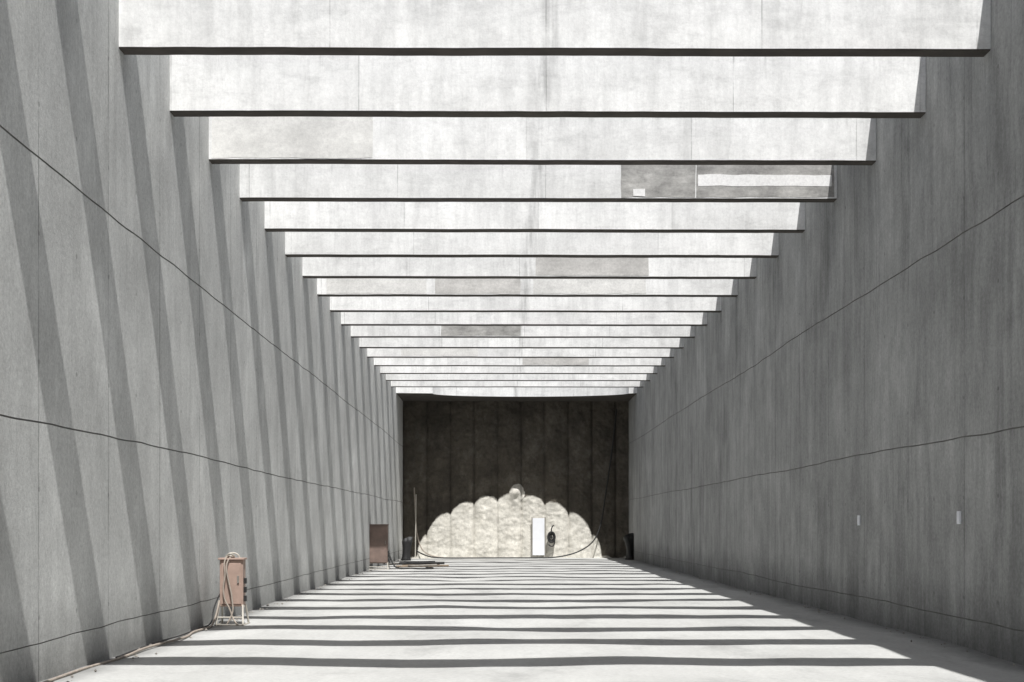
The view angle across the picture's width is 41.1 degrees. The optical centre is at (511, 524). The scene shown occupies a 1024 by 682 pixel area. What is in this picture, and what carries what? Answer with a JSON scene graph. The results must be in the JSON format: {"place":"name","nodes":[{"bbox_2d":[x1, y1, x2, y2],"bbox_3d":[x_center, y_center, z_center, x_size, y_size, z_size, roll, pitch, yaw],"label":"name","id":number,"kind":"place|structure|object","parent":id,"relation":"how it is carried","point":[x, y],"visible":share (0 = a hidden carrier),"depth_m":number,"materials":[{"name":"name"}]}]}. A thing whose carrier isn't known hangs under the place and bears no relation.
{"place":"outdoors","nodes":[
{"label":"outdoors","id":0,"kind":"place"},
{"bbox_2d":[40,558,1023,681],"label":"trench floor","id":1,"kind":"structure","parent":0,"point":[550,620],"depth_m":19.11,"materials":[{"name":"concrete"}]},
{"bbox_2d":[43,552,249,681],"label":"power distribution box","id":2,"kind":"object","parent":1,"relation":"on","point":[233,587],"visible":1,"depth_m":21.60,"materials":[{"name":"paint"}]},
{"bbox_2d":[221,563,240,603],"bbox_3d":[-4.442,0.935,21.603,0.310,0.650,0.013,0,0,0],"label":"door","id":3,"kind":"structure","parent":2,"relation":"in","point":[233,569],"depth_m":21.60,"materials":[{"name":"paint"}]},
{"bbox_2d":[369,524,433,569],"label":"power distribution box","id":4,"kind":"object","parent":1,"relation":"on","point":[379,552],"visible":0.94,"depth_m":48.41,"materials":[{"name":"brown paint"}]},
{"bbox_2d":[370,526,386,561],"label":"door","id":5,"kind":"structure","parent":4,"relation":"in","point":[378,534],"depth_m":48.42,"materials":[{"name":"brown paint"}]},
{"bbox_2d":[401,537,412,560],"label":"rubber membrane roll","id":6,"kind":"object","parent":1,"relation":"on","point":[406,543],"visible":1,"depth_m":60.43,"materials":[{"name":"black rubber"}]},
{"bbox_2d":[412,494,418,558],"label":"survey pole","id":7,"kind":"object","parent":1,"relation":"on","point":[415,528],"visible":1,"depth_m":63.70,"materials":[{"name":"grey metal"}]},
{"bbox_2d":[389,561,448,566],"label":"timber and pipe pile","id":8,"kind":"object","parent":1,"relation":"on","point":[419,564],"visible":0.86,"depth_m":50.91,"materials":[{"name":"wood"}]},
{"bbox_2d":[414,488,438,556],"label":"hanging cable","id":9,"kind":"object","parent":1,"relation":"on","point":[417,533],"visible":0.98,"depth_m":64.25,"materials":[{"name":"black rubber"}]},
{"bbox_2d":[403,401,628,558],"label":"bored pile wall","id":10,"kind":"structure","parent":1,"relation":"on","point":[487,478],"depth_m":64.60,"materials":[{"name":"grey concrete"}]},
{"bbox_2d":[396,387,636,401],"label":"roof slab","id":11,"kind":"structure","parent":10,"relation":"on","point":[568,394],"depth_m":62.22,"materials":[{"name":"concrete"}]},
{"bbox_2d":[547,525,555,546],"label":"wall hose reel","id":12,"kind":"object","parent":10,"relation":"attached to","point":[551,532],"depth_m":64.28,"materials":[{"name":"black rubber"}]},
{"bbox_2d":[416,409,616,558],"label":"hanging cable","id":13,"kind":"object","parent":1,"relation":"on","point":[544,557],"visible":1,"depth_m":63.95,"materials":[{"name":"black rubber"}]},
{"bbox_2d":[47,559,1014,681],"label":"gravel debris","id":14,"kind":"object","parent":1,"relation":"on","point":[136,655],"visible":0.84,"depth_m":24.52,"materials":[{"name":"gravel"}]},
{"bbox_2d":[532,517,545,556],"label":"white notice board","id":15,"kind":"object","parent":1,"relation":"on","point":[537,536],"visible":1,"depth_m":64.41,"materials":[{"name":"paint"}]},
{"bbox_2d":[623,533,633,559],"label":"rubber membrane roll","id":16,"kind":"object","parent":1,"relation":"on","point":[628,539],"visible":0.98,"depth_m":62.10,"materials":[{"name":"black rubber"}]},
{"label":"ground","id":17,"kind":"structure","parent":0,"visible":0},
{"bbox_2d":[0,0,402,681],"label":"concrete retaining wall","id":18,"kind":"structure","parent":17,"relation":"on","point":[194,384],"depth_m":17.86,"materials":[{"name":"concrete"}]},
{"bbox_2d":[391,381,643,387],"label":"concrete cross beam","id":19,"kind":"structure","parent":18,"relation":"attached to","point":[610,384],"depth_m":57.84,"materials":[{"name":"grey concrete"}]},
{"bbox_2d":[386,374,649,380],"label":"concrete cross beam","id":20,"kind":"structure","parent":18,"relation":"attached to","point":[517,377],"depth_m":55.27,"materials":[{"name":"grey concrete"}]},
{"bbox_2d":[380,366,656,373],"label":"concrete cross beam","id":21,"kind":"structure","parent":18,"relation":"attached to","point":[516,370],"depth_m":52.70,"materials":[{"name":"grey concrete"}]},
{"bbox_2d":[374,358,664,366],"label":"concrete cross beam","id":22,"kind":"structure","parent":18,"relation":"attached to","point":[618,362],"depth_m":50.12,"materials":[{"name":"grey concrete"}]},
{"bbox_2d":[522,358,588,364],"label":"repair patch","id":23,"kind":"object","parent":22,"relation":"attached to","point":[556,361],"visible":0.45,"depth_m":50.14,"materials":[{"name":"grey concrete"}]},
{"bbox_2d":[367,348,673,357],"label":"concrete cross beam","id":24,"kind":"structure","parent":18,"relation":"attached to","point":[532,353],"depth_m":47.58,"materials":[{"name":"grey concrete"}]},
{"bbox_2d":[401,348,477,355],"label":"repair patch","id":25,"kind":"object","parent":24,"relation":"attached to","point":[439,351],"visible":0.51,"depth_m":47.54,"materials":[{"name":"grey concrete"}]},
{"bbox_2d":[359,338,683,348],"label":"concrete cross beam","id":26,"kind":"structure","parent":18,"relation":"attached to","point":[614,343],"depth_m":45.00,"materials":[{"name":"grey concrete"}]},
{"bbox_2d":[351,326,694,337],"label":"concrete cross beam","id":27,"kind":"structure","parent":18,"relation":"attached to","point":[538,331],"depth_m":42.44,"materials":[{"name":"grey concrete"}]},
{"bbox_2d":[441,326,520,335],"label":"repair patch","id":28,"kind":"object","parent":27,"relation":"attached to","point":[481,330],"visible":0.45,"depth_m":42.41,"materials":[{"name":"grey concrete"}]},
{"bbox_2d":[341,312,706,325],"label":"concrete cross beam","id":29,"kind":"structure","parent":18,"relation":"attached to","point":[508,319],"depth_m":39.86,"materials":[{"name":"grey concrete"}]},
{"bbox_2d":[330,296,721,312],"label":"concrete cross beam","id":30,"kind":"structure","parent":18,"relation":"attached to","point":[550,304],"depth_m":37.30,"materials":[{"name":"grey concrete"}]},
{"bbox_2d":[317,278,737,296],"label":"concrete cross beam","id":31,"kind":"structure","parent":18,"relation":"attached to","point":[691,287],"depth_m":34.75,"materials":[{"name":"grey concrete"}]},
{"bbox_2d":[326,278,426,293],"bbox_3d":[-3.439,-6.346,34.707,2.551,0.990,0.035,0,0,0],"label":"repair patch","id":32,"kind":"object","parent":31,"relation":"attached to","point":[373,286],"visible":0.42,"depth_m":34.69,"materials":[{"name":"grey concrete"}]},
{"bbox_2d":[435,279,520,293],"bbox_3d":[-0.867,-6.349,34.726,2.183,0.986,0.035,0,0,0],"label":"repair patch","id":33,"kind":"object","parent":31,"relation":"attached to","point":[477,286],"visible":0.48,"depth_m":34.71,"materials":[{"name":"grey concrete"}]},
{"bbox_2d":[533,279,645,293],"bbox_3d":[1.974,-6.349,34.748,2.876,0.982,0.035,0,0,0],"label":"repair patch","id":34,"kind":"object","parent":31,"relation":"attached to","point":[589,286],"visible":0.45,"depth_m":34.73,"materials":[{"name":"grey concrete"}]},
{"bbox_2d":[303,257,756,278],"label":"concrete cross beam","id":35,"kind":"structure","parent":18,"relation":"attached to","point":[494,268],"depth_m":32.15,"materials":[{"name":"grey concrete"}]},
{"bbox_2d":[536,257,648,275],"bbox_3d":[1.890,-6.348,32.179,2.668,0.984,0.035,0,0,0],"label":"repair patch","id":36,"kind":"object","parent":35,"relation":"attached to","point":[593,266],"visible":0.52,"depth_m":32.16,"materials":[{"name":"grey concrete"}]},
{"bbox_2d":[285,232,778,257],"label":"concrete cross beam","id":37,"kind":"structure","parent":18,"relation":"attached to","point":[527,244],"depth_m":29.59,"materials":[{"name":"grey concrete"}]},
{"bbox_2d":[265,201,804,232],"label":"concrete cross beam","id":38,"kind":"structure","parent":18,"relation":"attached to","point":[679,217],"depth_m":27.02,"materials":[{"name":"grey concrete"}]},
{"bbox_2d":[240,164,836,202],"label":"concrete cross beam","id":39,"kind":"structure","parent":18,"relation":"attached to","point":[409,183],"depth_m":24.44,"materials":[{"name":"grey concrete"}]},
{"bbox_2d":[633,189,644,195],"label":"repair patch","id":40,"kind":"object","parent":39,"relation":"attached to","point":[638,192],"visible":1,"depth_m":24.45,"materials":[{"name":"grey concrete"}]},
{"bbox_2d":[621,165,695,197],"bbox_3d":[2.619,-6.394,24.480,1.346,1.079,0.035,0,0,0],"label":"repair patch","id":41,"kind":"object","parent":39,"relation":"attached to","point":[665,180],"visible":0.51,"depth_m":24.46,"materials":[{"name":"grey concrete"}]},
{"bbox_2d":[696,165,833,197],"bbox_3d":[4.538,-6.400,24.495,2.487,1.083,0.035,0,0,0],"label":"repair patch","id":42,"kind":"object","parent":39,"relation":"attached to","point":[761,191],"visible":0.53,"depth_m":24.48,"materials":[{"name":"grey concrete"}]},
{"bbox_2d":[698,174,831,185],"bbox_3d":[4.533,-6.171,24.493,2.405,0.217,0.039,0,0,0],"label":"repair patch","id":43,"kind":"object","parent":39,"relation":"attached to","point":[757,180],"visible":1,"depth_m":24.47,"materials":[{"name":"grey concrete"}]},
{"bbox_2d":[209,117,875,164],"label":"concrete cross beam","id":44,"kind":"structure","parent":18,"relation":"attached to","point":[601,141],"depth_m":21.89,"materials":[{"name":"grey concrete"}]},
{"bbox_2d":[212,117,372,158],"bbox_3d":[-3.514,-6.396,21.866,2.585,1.080,0.035,0,0,0],"label":"repair patch","id":45,"kind":"object","parent":44,"relation":"attached to","point":[299,137],"visible":0.52,"depth_m":21.85,"materials":[{"name":"grey concrete"}]},
{"bbox_2d":[170,55,925,117],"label":"concrete cross beam","id":46,"kind":"structure","parent":18,"relation":"attached to","point":[517,86],"depth_m":19.32,"materials":[{"name":"grey concrete"}]},
{"bbox_2d":[119,0,990,56],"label":"concrete cross beam","id":47,"kind":"structure","parent":18,"relation":"attached to","point":[837,28],"depth_m":16.75,"materials":[{"name":"grey concrete"}]},
{"bbox_2d":[629,0,1023,665],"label":"concrete retaining wall","id":48,"kind":"structure","parent":17,"relation":"on","point":[815,388],"depth_m":21.50,"materials":[{"name":"concrete"}]},
{"bbox_2d":[857,515,860,524],"bbox_3d":[5.824,-0.070,22.932,0.027,0.170,0.140,0,0,0],"label":"wall junction box","id":49,"kind":"object","parent":48,"relation":"attached to","point":[858,519],"visible":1,"depth_m":22.88,"materials":[{"name":"white paint"}]},
{"bbox_2d":[956,511,960,523],"bbox_3d":[5.862,-0.090,17.915,0.027,0.170,0.140,0,0,0],"label":"wall junction box","id":50,"kind":"object","parent":48,"relation":"attached to","point":[958,517],"visible":1,"depth_m":17.88,"materials":[{"name":"white paint"}]}
]}

